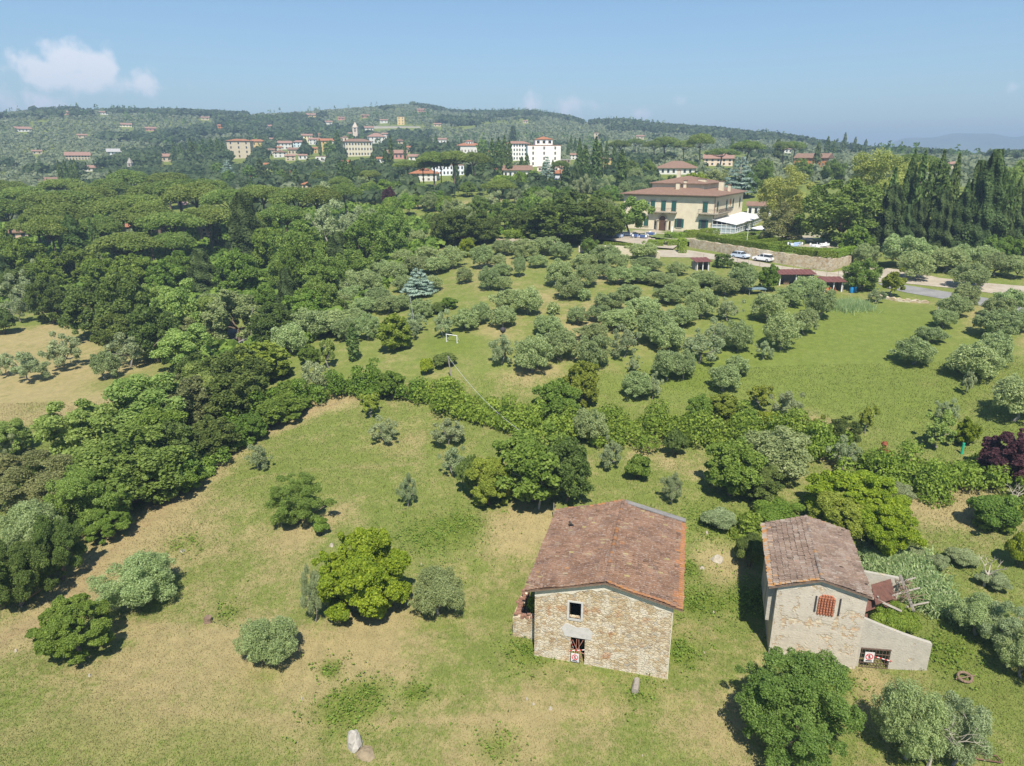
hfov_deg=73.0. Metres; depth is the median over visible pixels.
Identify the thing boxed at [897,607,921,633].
ivy bush
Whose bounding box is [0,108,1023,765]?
ground
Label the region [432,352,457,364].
shrub
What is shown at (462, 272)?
olive tree
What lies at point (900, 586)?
brushwood
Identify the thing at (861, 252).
olive tree
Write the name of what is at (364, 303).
olive tree
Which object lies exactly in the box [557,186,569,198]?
leafy tree
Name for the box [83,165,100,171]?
house
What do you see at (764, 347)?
olive tree
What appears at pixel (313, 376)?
olive tree
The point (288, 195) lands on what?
umbrella pine
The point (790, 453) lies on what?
olive tree
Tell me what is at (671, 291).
olive tree
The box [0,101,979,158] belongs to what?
conifer woods
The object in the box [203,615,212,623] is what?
stump
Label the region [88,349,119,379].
olive tree
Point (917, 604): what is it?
timber beam
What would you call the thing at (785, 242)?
clipped hedge
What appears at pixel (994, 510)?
shrub
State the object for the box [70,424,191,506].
leafy tree
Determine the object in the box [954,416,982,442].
sapling
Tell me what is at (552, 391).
leafy tree
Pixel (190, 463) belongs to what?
leafy tree
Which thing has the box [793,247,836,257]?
clipped hedge
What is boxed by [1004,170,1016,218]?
cypress tree
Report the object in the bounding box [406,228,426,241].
olive tree
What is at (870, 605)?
rusty sheet
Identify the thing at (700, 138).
umbrella pine
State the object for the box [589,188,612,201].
leafy tree
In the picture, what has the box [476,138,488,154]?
leafy tree
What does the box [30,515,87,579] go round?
oak tree
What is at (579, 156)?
cypress tree
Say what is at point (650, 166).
leafy tree
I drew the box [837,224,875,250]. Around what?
leafy tree
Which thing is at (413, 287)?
cedar tree
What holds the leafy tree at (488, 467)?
on the ground at (838, 340)
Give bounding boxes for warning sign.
[571,653,578,662]
[864,652,874,661]
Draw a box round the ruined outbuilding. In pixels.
[513,589,534,639]
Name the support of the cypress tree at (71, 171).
on the ground at (838, 340)
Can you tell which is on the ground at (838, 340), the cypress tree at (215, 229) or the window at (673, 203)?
the cypress tree at (215, 229)
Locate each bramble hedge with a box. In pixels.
[193,384,326,480]
[220,358,439,422]
[393,236,480,249]
[403,211,439,224]
[412,375,610,447]
[588,398,841,453]
[712,253,747,269]
[730,494,795,539]
[798,418,1020,508]
[972,475,1023,533]
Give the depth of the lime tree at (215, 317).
112.03 m
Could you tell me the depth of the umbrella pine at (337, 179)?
255.40 m
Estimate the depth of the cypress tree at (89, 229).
164.35 m
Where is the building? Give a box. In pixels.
[506,141,530,160]
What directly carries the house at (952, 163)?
on the ground at (838, 340)
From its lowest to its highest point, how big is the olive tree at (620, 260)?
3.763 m
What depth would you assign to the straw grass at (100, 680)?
48.60 m
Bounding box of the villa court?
[598,232,676,248]
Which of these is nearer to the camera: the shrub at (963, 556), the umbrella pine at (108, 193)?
the shrub at (963, 556)
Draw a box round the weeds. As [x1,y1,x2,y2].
[109,467,1012,765]
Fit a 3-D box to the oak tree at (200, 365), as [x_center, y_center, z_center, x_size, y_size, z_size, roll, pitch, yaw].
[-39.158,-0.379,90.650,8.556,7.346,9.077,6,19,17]
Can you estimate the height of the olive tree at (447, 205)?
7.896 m
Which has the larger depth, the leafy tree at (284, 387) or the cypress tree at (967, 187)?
the cypress tree at (967, 187)
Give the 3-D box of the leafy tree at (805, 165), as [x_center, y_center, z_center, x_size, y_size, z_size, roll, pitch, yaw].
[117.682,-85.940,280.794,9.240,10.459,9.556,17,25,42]
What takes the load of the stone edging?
on the ground at (838, 340)
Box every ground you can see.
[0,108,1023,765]
[623,229,846,257]
[870,267,1023,292]
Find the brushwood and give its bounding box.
[884,573,925,601]
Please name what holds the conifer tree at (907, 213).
on the ground at (838, 340)
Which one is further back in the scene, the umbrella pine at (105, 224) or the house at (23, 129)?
the house at (23, 129)
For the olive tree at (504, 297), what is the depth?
111.56 m
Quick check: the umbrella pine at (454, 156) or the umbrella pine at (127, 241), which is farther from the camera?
the umbrella pine at (454, 156)
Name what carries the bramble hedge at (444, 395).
on the ground at (838, 340)
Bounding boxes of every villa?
[226,139,253,158]
[409,168,439,180]
[457,140,477,152]
[619,170,761,233]
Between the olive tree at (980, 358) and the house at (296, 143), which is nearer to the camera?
the olive tree at (980, 358)
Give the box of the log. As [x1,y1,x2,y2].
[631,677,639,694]
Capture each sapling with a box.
[318,338,334,367]
[358,391,379,416]
[746,385,775,407]
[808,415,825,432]
[858,404,880,433]
[881,267,907,296]
[925,408,956,447]
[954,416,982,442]
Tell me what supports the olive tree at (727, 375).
on the ground at (838, 340)
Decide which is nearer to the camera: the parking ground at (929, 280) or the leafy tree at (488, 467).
the leafy tree at (488, 467)
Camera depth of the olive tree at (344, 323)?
106.78 m
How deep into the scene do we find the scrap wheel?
47.26 m
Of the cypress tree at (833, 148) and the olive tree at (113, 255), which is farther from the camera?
the cypress tree at (833, 148)
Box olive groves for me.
[0,103,1023,219]
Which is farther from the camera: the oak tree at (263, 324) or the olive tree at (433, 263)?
the olive tree at (433, 263)
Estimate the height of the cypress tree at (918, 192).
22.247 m
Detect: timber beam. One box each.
[872,597,901,611]
[892,587,919,595]
[899,574,914,611]
[906,601,928,607]
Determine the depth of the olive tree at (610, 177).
259.62 m
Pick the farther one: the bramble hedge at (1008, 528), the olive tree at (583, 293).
the olive tree at (583, 293)
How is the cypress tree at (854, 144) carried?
on the ground at (838, 340)
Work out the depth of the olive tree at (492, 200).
212.67 m
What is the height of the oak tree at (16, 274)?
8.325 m
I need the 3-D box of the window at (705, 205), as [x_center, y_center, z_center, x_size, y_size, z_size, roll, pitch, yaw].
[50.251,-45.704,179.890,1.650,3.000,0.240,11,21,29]
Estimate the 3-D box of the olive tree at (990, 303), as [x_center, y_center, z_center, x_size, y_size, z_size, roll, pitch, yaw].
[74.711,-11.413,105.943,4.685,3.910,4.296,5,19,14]
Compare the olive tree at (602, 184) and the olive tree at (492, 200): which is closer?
the olive tree at (492, 200)
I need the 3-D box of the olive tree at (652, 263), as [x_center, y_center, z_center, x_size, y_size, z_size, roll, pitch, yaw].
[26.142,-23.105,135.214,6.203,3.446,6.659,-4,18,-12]
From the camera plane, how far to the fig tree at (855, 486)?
62.70 m
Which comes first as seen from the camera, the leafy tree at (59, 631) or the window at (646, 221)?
the leafy tree at (59, 631)
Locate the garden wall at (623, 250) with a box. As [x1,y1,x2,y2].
[579,245,659,258]
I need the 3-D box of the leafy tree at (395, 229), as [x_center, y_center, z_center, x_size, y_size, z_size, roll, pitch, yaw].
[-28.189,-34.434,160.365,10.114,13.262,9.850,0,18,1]
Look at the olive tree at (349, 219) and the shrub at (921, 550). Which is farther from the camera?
the olive tree at (349, 219)
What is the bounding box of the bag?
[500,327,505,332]
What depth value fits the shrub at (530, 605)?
52.06 m
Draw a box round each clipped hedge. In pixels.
[603,241,639,245]
[647,239,679,246]
[664,232,689,238]
[677,237,687,252]
[683,228,719,237]
[696,233,790,251]
[720,231,762,237]
[732,234,775,239]
[745,236,790,244]
[757,240,804,248]
[768,246,832,251]
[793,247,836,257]
[828,245,857,257]
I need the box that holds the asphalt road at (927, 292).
[878,283,1023,312]
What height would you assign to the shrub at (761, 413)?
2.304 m
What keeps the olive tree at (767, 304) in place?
on the ground at (838, 340)
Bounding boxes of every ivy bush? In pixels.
[869,602,907,631]
[880,599,904,611]
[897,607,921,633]
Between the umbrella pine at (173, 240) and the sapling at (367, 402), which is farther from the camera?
the umbrella pine at (173, 240)
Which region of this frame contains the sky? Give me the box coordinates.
[0,0,1023,145]
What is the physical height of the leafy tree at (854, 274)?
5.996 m
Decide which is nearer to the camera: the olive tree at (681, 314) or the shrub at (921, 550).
the shrub at (921, 550)
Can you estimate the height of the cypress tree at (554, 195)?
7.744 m
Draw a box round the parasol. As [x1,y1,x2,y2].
[752,226,765,229]
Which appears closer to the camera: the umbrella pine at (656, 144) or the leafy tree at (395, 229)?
the leafy tree at (395, 229)
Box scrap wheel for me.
[955,671,974,682]
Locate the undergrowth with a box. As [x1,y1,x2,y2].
[0,201,458,363]
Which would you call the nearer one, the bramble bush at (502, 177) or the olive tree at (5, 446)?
the olive tree at (5, 446)
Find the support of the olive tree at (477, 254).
on the ground at (838, 340)
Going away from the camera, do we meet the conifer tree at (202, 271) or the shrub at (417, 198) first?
the conifer tree at (202, 271)
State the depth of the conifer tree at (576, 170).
258.58 m
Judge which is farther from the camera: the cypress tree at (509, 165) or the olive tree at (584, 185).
the cypress tree at (509, 165)
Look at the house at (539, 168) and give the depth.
348.37 m
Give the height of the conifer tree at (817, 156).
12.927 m
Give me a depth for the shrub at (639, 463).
70.45 m
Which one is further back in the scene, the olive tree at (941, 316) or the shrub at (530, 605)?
the olive tree at (941, 316)
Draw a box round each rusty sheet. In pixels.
[865,599,874,611]
[871,579,895,604]
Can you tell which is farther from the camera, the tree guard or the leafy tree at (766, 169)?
the leafy tree at (766, 169)
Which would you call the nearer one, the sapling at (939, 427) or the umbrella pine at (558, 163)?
the sapling at (939, 427)
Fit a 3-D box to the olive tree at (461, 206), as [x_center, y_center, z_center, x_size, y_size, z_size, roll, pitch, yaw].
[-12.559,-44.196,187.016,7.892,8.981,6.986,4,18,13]
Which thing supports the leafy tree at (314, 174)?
on the ground at (838, 340)
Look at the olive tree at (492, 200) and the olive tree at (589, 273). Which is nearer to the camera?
the olive tree at (589, 273)
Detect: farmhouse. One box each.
[524,499,686,678]
[760,515,873,668]
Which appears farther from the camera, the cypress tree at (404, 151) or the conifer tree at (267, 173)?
the cypress tree at (404, 151)
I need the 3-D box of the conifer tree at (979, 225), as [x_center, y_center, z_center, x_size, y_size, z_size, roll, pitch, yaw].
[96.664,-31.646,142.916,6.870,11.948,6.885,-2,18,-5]
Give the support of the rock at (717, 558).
on the ground at (838, 340)
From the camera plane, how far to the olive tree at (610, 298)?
111.71 m
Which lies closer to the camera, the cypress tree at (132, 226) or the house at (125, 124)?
the cypress tree at (132, 226)
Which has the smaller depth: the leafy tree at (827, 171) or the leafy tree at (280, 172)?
the leafy tree at (827, 171)
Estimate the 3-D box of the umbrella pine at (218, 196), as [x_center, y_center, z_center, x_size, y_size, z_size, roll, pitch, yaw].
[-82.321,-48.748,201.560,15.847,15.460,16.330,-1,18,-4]
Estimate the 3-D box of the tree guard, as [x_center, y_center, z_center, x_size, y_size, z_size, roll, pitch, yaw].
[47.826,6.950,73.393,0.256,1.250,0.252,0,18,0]
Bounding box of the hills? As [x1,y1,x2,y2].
[884,133,1023,152]
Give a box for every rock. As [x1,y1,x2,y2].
[356,745,374,761]
[710,554,722,563]
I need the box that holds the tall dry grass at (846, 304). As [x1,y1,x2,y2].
[831,296,885,315]
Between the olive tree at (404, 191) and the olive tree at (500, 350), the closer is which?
the olive tree at (500, 350)
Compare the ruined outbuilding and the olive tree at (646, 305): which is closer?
the ruined outbuilding
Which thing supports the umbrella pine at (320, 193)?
on the ground at (838, 340)
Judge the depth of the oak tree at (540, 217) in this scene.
161.93 m
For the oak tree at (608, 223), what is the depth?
164.78 m
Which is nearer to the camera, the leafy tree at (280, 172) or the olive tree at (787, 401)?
the olive tree at (787, 401)
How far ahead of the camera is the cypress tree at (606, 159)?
296.20 m
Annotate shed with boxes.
[691,257,712,270]
[777,269,815,285]
[818,276,846,291]
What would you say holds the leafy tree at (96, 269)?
on the ground at (838, 340)
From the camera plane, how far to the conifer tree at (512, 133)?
683.63 m
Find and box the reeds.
[855,533,968,628]
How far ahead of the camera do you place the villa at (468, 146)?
553.51 m
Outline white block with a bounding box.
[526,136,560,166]
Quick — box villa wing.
[746,201,770,215]
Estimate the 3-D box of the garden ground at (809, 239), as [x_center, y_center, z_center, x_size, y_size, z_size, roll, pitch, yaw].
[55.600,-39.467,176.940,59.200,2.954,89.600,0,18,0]
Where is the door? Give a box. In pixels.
[659,216,665,230]
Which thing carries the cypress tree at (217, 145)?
on the ground at (838, 340)
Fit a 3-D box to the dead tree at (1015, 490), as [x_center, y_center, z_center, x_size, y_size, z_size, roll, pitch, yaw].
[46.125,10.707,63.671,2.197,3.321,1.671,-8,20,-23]
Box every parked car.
[730,251,750,258]
[752,253,773,261]
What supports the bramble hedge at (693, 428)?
on the ground at (838, 340)
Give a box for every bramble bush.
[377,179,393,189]
[381,196,401,208]
[434,196,451,206]
[492,175,513,181]
[498,226,503,234]
[503,229,528,238]
[504,221,526,232]
[513,171,526,182]
[549,212,564,236]
[753,498,805,522]
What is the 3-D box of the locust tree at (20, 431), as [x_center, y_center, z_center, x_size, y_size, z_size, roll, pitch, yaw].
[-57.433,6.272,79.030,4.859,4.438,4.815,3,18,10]
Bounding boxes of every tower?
[127,158,133,166]
[352,122,358,136]
[397,117,404,124]
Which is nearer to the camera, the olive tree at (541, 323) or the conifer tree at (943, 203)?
the olive tree at (541, 323)
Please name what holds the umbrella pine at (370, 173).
on the ground at (838, 340)
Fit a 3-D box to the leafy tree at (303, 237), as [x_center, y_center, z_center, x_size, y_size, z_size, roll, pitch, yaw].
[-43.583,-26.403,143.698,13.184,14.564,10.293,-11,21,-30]
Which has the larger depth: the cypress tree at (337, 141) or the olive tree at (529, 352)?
the cypress tree at (337, 141)
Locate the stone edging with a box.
[871,295,928,303]
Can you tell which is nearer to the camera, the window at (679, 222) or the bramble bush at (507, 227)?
the bramble bush at (507, 227)
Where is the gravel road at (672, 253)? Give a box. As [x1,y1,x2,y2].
[656,250,881,281]
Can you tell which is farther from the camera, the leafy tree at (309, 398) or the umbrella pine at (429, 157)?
the umbrella pine at (429, 157)
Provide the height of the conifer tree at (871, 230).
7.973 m
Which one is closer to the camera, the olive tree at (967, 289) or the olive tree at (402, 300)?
the olive tree at (967, 289)
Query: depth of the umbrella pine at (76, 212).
173.85 m
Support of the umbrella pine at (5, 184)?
on the ground at (838, 340)
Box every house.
[8,229,27,237]
[13,126,31,131]
[31,150,41,153]
[40,177,57,182]
[63,152,90,159]
[76,134,87,137]
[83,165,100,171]
[106,149,121,154]
[120,123,131,126]
[144,127,156,130]
[150,225,168,232]
[162,154,170,161]
[201,224,212,236]
[251,139,263,147]
[273,150,286,157]
[277,141,291,148]
[284,154,295,160]
[287,147,298,154]
[293,140,301,146]
[297,154,307,159]
[301,134,312,141]
[306,113,316,116]
[308,138,316,144]
[315,156,326,161]
[317,138,332,151]
[364,126,373,130]
[366,133,385,142]
[380,119,387,122]
[386,150,407,158]
[396,139,403,144]
[408,154,419,159]
[432,164,463,175]
[438,138,446,142]
[502,165,532,175]
[537,166,563,170]
[550,170,563,179]
[568,153,577,159]
[657,161,697,174]
[703,154,734,165]
[793,153,833,166]
[948,161,955,168]
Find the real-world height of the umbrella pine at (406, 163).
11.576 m
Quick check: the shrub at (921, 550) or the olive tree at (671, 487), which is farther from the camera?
the olive tree at (671, 487)
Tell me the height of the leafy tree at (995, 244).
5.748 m
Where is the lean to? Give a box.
[855,570,931,670]
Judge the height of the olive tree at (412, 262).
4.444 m
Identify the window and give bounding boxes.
[644,216,648,226]
[661,200,666,211]
[671,200,676,211]
[674,218,683,227]
[698,219,707,228]
[702,201,708,212]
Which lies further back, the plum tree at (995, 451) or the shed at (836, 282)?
the shed at (836, 282)
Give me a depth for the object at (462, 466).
67.61 m
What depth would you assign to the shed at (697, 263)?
137.34 m
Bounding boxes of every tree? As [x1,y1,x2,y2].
[0,227,16,251]
[0,237,48,269]
[0,253,11,274]
[0,266,37,297]
[0,269,33,301]
[0,294,34,321]
[0,352,17,375]
[0,417,32,453]
[0,432,22,452]
[0,448,85,515]
[0,452,36,504]
[0,497,71,550]
[0,539,58,606]
[0,573,15,608]
[1,464,64,508]
[5,350,50,381]
[22,276,65,323]
[23,256,67,284]
[24,592,114,665]
[29,398,120,457]
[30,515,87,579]
[40,284,78,318]
[40,330,81,369]
[42,460,135,532]
[48,244,100,282]
[55,160,63,178]
[56,279,116,334]
[57,211,87,256]
[62,159,69,178]
[68,161,75,178]
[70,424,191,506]
[72,160,80,179]
[77,253,112,289]
[78,503,134,543]
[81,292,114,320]
[85,550,176,609]
[86,217,97,257]
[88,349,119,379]
[89,226,106,265]
[89,313,131,350]
[91,272,151,329]
[100,253,149,284]
[101,228,144,259]
[101,372,194,432]
[104,329,145,367]
[111,272,126,298]
[122,403,188,445]
[127,221,139,232]
[127,298,181,361]
[135,226,145,233]
[141,282,169,297]
[141,420,202,470]
[144,259,188,291]
[149,277,204,327]
[149,322,217,363]
[152,445,200,489]
[157,250,197,288]
[163,373,216,423]
[168,458,207,492]
[171,141,176,152]
[173,352,211,380]
[174,363,226,413]
[178,316,216,345]
[180,355,242,377]
[185,248,217,292]
[187,138,193,153]
[188,296,228,331]
[189,413,241,454]
[193,293,218,310]
[198,363,269,417]
[200,139,206,151]
[201,288,262,340]
[208,137,214,152]
[209,266,227,289]
[210,345,271,391]
[211,162,223,171]
[211,220,222,245]
[211,248,264,289]
[215,137,220,150]
[221,159,234,172]
[221,169,236,181]
[224,191,270,267]
[232,340,294,378]
[232,615,298,665]
[234,412,267,440]
[242,164,256,178]
[244,286,281,313]
[244,444,272,469]
[246,303,299,341]
[250,221,285,267]
[255,158,264,176]
[256,392,305,424]
[264,170,272,177]
[264,253,300,287]
[264,472,337,524]
[266,219,328,266]
[269,379,299,398]
[270,322,308,354]
[272,160,279,174]
[274,267,298,310]
[275,169,284,176]
[277,243,312,290]
[281,287,328,312]
[282,172,290,186]
[286,394,312,407]
[290,307,333,334]
[292,168,299,184]
[297,250,346,290]
[297,275,343,307]
[297,344,319,364]
[300,563,328,622]
[301,138,307,153]
[301,360,332,386]
[304,198,344,240]
[307,181,329,206]
[310,308,354,334]
[311,170,327,178]
[311,526,412,621]
[317,138,321,155]
[323,140,336,154]
[325,231,350,276]
[327,248,372,274]
[330,317,357,339]
[331,205,362,237]
[332,292,352,309]
[333,130,341,145]
[335,160,343,175]
[335,269,362,289]
[335,308,365,318]
[338,285,363,297]
[341,158,347,175]
[342,212,393,263]
[345,323,359,361]
[346,164,356,184]
[348,296,379,311]
[352,312,379,338]
[354,164,360,184]
[355,268,382,289]
[358,207,385,223]
[363,183,380,190]
[364,286,391,301]
[368,259,389,276]
[368,415,398,442]
[369,153,375,166]
[370,206,410,254]
[373,294,401,312]
[375,312,412,349]
[377,370,405,397]
[380,260,408,277]
[381,186,394,200]
[382,148,390,165]
[388,135,393,164]
[390,248,417,260]
[390,274,411,289]
[390,293,411,310]
[395,473,416,505]
[397,189,411,200]
[399,192,415,213]
[399,267,438,295]
[403,142,406,159]
[403,256,427,274]
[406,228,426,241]
[407,313,427,329]
[407,564,464,614]
[408,298,433,317]
[409,322,418,336]
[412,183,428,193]
[414,246,438,257]
[418,198,434,210]
[420,191,436,211]
[421,274,442,287]
[423,254,450,273]
[429,213,455,237]
[429,418,465,444]
[433,308,452,337]
[435,208,483,244]
[437,445,464,476]
[438,245,467,267]
[440,297,458,308]
[442,199,463,213]
[446,203,469,212]
[450,308,480,329]
[451,161,460,181]
[453,204,477,218]
[456,266,473,283]
[458,238,474,256]
[465,164,473,176]
[465,456,511,505]
[468,195,489,211]
[469,243,493,268]
[470,301,489,323]
[471,194,485,208]
[474,209,495,218]
[474,211,500,243]
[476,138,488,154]
[476,162,482,170]
[477,265,499,289]
[482,149,489,177]
[486,190,500,209]
[487,138,495,175]
[487,199,520,228]
[487,289,522,309]
[487,305,517,326]
[488,334,518,364]
[489,253,506,264]
[490,239,516,254]
[491,419,578,501]
[492,262,513,275]
[493,276,512,290]
[494,137,502,175]
[500,135,506,174]
[505,140,512,170]
[505,206,553,234]
[506,188,522,201]
[508,125,517,140]
[509,238,539,259]
[511,254,525,276]
[512,197,534,212]
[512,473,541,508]
[514,286,543,314]
[514,333,554,371]
[516,174,521,197]
[519,156,523,164]
[520,197,600,243]
[521,186,534,195]
[523,186,542,198]
[524,153,529,164]
[526,254,548,267]
[531,378,582,419]
[532,314,563,332]
[533,236,559,254]
[534,189,552,198]
[539,197,552,207]
[540,156,553,178]
[540,436,594,502]
[543,258,577,281]
[543,327,578,359]
[546,301,560,314]
[549,241,573,259]
[551,160,555,178]
[552,189,558,201]
[553,274,583,298]
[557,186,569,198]
[558,166,572,187]
[558,188,589,211]
[562,360,599,406]
[563,201,622,240]
[566,142,569,154]
[566,306,590,323]
[568,165,583,190]
[569,136,572,149]
[570,252,597,265]
[572,174,592,192]
[572,323,608,339]
[572,407,608,442]
[573,138,576,150]
[575,138,581,171]
[575,264,599,285]
[575,333,612,363]
[577,288,591,299]
[579,144,590,175]
[580,237,599,253]
[583,161,589,190]
[588,304,610,319]
[589,136,601,178]
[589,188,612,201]
[589,243,621,260]
[593,291,624,306]
[596,179,614,190]
[596,262,610,278]
[597,142,603,179]
[597,308,637,329]
[598,435,621,470]
[601,174,615,181]
[601,185,619,200]
[601,197,618,209]
[603,141,608,174]
[604,202,616,212]
[604,253,628,267]
[605,266,633,283]
[609,208,626,236]
[611,142,617,168]
[611,323,641,357]
[615,149,627,197]
[616,284,642,299]
[617,180,631,197]
[617,195,655,232]
[618,160,638,178]
[621,371,652,398]
[624,240,657,256]
[624,296,660,314]
[626,355,642,369]
[627,167,643,177]
[629,264,651,282]
[630,256,665,270]
[632,182,647,187]
[635,308,675,343]
[641,271,658,283]
[642,159,656,174]
[643,371,663,398]
[644,174,657,180]
[648,321,685,349]
[650,349,683,379]
[651,283,687,303]
[652,272,679,284]
[660,472,682,503]
[661,428,688,456]
[664,304,698,325]
[665,261,691,274]
[672,276,700,291]
[674,349,696,378]
[681,327,726,363]
[682,172,709,178]
[683,286,720,317]
[684,159,697,166]
[685,393,713,417]
[689,270,720,286]
[703,436,768,496]
[704,316,731,346]
[706,168,730,184]
[708,363,741,390]
[709,392,740,422]
[710,277,741,294]
[713,296,745,320]
[724,156,757,192]
[724,319,754,350]
[725,354,750,374]
[727,261,758,291]
[731,406,761,427]
[733,646,866,765]
[735,172,759,197]
[741,461,785,500]
[742,424,813,477]
[750,292,788,321]
[753,158,774,179]
[755,341,775,358]
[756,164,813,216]
[757,176,784,200]
[758,201,804,239]
[758,264,781,290]
[762,309,805,349]
[769,391,804,416]
[771,139,781,159]
[776,283,806,305]
[792,158,813,178]
[793,276,828,296]
[793,307,819,334]
[794,177,886,243]
[803,285,836,319]
[804,469,911,528]
[807,490,867,543]
[812,142,821,164]
[820,158,848,183]
[824,136,830,152]
[825,434,862,468]
[828,415,862,443]
[831,140,836,152]
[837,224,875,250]
[841,133,846,149]
[842,257,884,290]
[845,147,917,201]
[847,490,927,555]
[851,137,856,148]
[851,242,881,262]
[863,214,876,246]
[867,288,887,302]
[870,677,953,761]
[872,184,904,249]
[873,182,886,239]
[879,167,898,243]
[881,233,933,262]
[887,335,938,364]
[896,204,917,239]
[896,249,936,279]
[897,149,917,221]
[899,158,929,203]
[907,198,931,240]
[909,149,928,225]
[914,326,951,342]
[922,162,935,237]
[923,190,951,246]
[926,149,946,239]
[926,702,983,765]
[928,244,937,251]
[928,246,967,271]
[931,166,952,245]
[931,203,959,247]
[932,308,958,327]
[934,398,960,418]
[935,293,974,313]
[935,689,995,765]
[938,191,976,247]
[945,340,1007,378]
[948,261,991,285]
[948,591,1009,640]
[950,152,961,203]
[950,282,981,305]
[953,178,971,246]
[956,160,985,245]
[957,243,982,262]
[960,370,977,394]
[961,200,994,248]
[962,149,1009,246]
[971,330,1014,363]
[972,244,999,263]
[972,308,1023,334]
[975,428,1023,481]
[978,554,1006,586]
[978,600,1023,645]
[980,297,1017,312]
[981,252,1013,275]
[982,234,1009,251]
[991,372,1023,420]
[992,288,1023,309]
[993,627,1023,677]
[994,210,1014,239]
[995,173,1009,230]
[995,235,1023,256]
[996,254,1023,277]
[1003,159,1023,203]
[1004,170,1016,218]
[1006,483,1023,496]
[1008,190,1023,243]
[1008,308,1023,328]
[1011,176,1022,230]
[1015,188,1023,254]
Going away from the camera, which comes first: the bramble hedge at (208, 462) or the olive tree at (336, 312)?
the bramble hedge at (208, 462)
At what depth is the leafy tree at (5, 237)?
162.80 m
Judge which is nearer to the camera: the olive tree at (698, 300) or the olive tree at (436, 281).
the olive tree at (698, 300)
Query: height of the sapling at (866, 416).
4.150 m
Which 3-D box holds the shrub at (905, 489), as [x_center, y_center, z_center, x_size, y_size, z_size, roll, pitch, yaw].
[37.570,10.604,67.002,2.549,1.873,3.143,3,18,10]
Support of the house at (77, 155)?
on the ground at (838, 340)
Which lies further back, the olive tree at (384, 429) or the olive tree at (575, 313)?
the olive tree at (575, 313)
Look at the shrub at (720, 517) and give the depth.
63.22 m
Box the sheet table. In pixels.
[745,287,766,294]
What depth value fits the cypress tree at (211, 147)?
484.23 m
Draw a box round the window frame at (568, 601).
[567,600,582,621]
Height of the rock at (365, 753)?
0.463 m
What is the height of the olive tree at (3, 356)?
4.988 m
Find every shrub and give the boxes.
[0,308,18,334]
[312,516,329,534]
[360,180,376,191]
[381,199,397,212]
[412,194,422,208]
[420,358,433,373]
[422,190,444,210]
[432,302,445,312]
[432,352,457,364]
[435,200,443,211]
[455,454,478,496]
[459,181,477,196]
[523,193,541,204]
[526,597,534,613]
[544,186,558,196]
[624,453,650,478]
[700,506,737,529]
[733,531,763,566]
[757,410,779,426]
[892,481,916,500]
[908,546,927,557]
[926,553,950,569]
[944,546,980,566]
[966,494,1022,529]
[973,569,1013,589]
[1004,531,1023,567]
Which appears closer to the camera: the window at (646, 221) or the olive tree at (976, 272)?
the olive tree at (976, 272)
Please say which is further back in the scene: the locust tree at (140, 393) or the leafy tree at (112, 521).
the locust tree at (140, 393)
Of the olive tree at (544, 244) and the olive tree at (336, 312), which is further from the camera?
the olive tree at (544, 244)
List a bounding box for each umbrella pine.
[0,180,27,216]
[0,186,46,199]
[0,198,32,234]
[3,219,46,242]
[16,192,78,243]
[17,202,93,253]
[21,214,74,257]
[36,178,87,189]
[46,189,105,236]
[71,186,118,216]
[78,215,124,265]
[82,231,163,254]
[83,179,131,212]
[84,195,134,233]
[105,169,149,185]
[109,202,174,259]
[119,193,167,206]
[123,182,167,233]
[133,211,208,250]
[141,172,191,208]
[143,178,213,231]
[153,231,195,249]
[160,181,217,238]
[182,205,234,251]
[197,178,232,189]
[199,188,258,206]
[226,212,271,227]
[238,184,281,226]
[259,203,311,231]
[267,186,327,229]
[293,185,342,212]
[328,176,351,183]
[329,182,362,214]
[359,170,381,180]
[392,160,422,174]
[411,161,429,182]
[416,151,452,185]
[430,161,450,181]
[436,150,470,183]
[459,152,493,174]
[479,179,517,201]
[552,160,569,179]
[608,140,631,152]
[628,138,645,151]
[642,141,666,154]
[651,136,680,153]
[673,140,694,159]
[685,133,715,162]
[704,148,740,163]
[730,140,765,163]
[772,141,794,162]
[788,141,807,162]
[893,153,951,170]
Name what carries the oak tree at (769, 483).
on the ground at (838, 340)
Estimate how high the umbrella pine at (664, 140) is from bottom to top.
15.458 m
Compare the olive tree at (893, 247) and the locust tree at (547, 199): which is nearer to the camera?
the olive tree at (893, 247)
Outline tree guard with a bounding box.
[960,443,964,453]
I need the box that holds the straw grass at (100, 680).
[0,358,1023,765]
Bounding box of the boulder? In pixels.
[347,730,362,752]
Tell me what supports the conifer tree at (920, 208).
on the ground at (838, 340)
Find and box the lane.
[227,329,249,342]
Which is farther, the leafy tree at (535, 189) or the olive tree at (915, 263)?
the leafy tree at (535, 189)
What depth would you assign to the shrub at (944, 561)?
57.42 m
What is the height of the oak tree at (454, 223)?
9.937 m
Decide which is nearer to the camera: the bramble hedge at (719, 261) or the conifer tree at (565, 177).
the bramble hedge at (719, 261)
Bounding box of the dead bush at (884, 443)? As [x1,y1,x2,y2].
[879,441,892,455]
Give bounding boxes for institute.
[342,139,372,156]
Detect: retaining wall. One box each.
[374,126,419,128]
[689,239,853,271]
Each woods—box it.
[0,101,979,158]
[0,101,1023,221]
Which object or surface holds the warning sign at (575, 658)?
attached to the farmhouse at (606, 580)

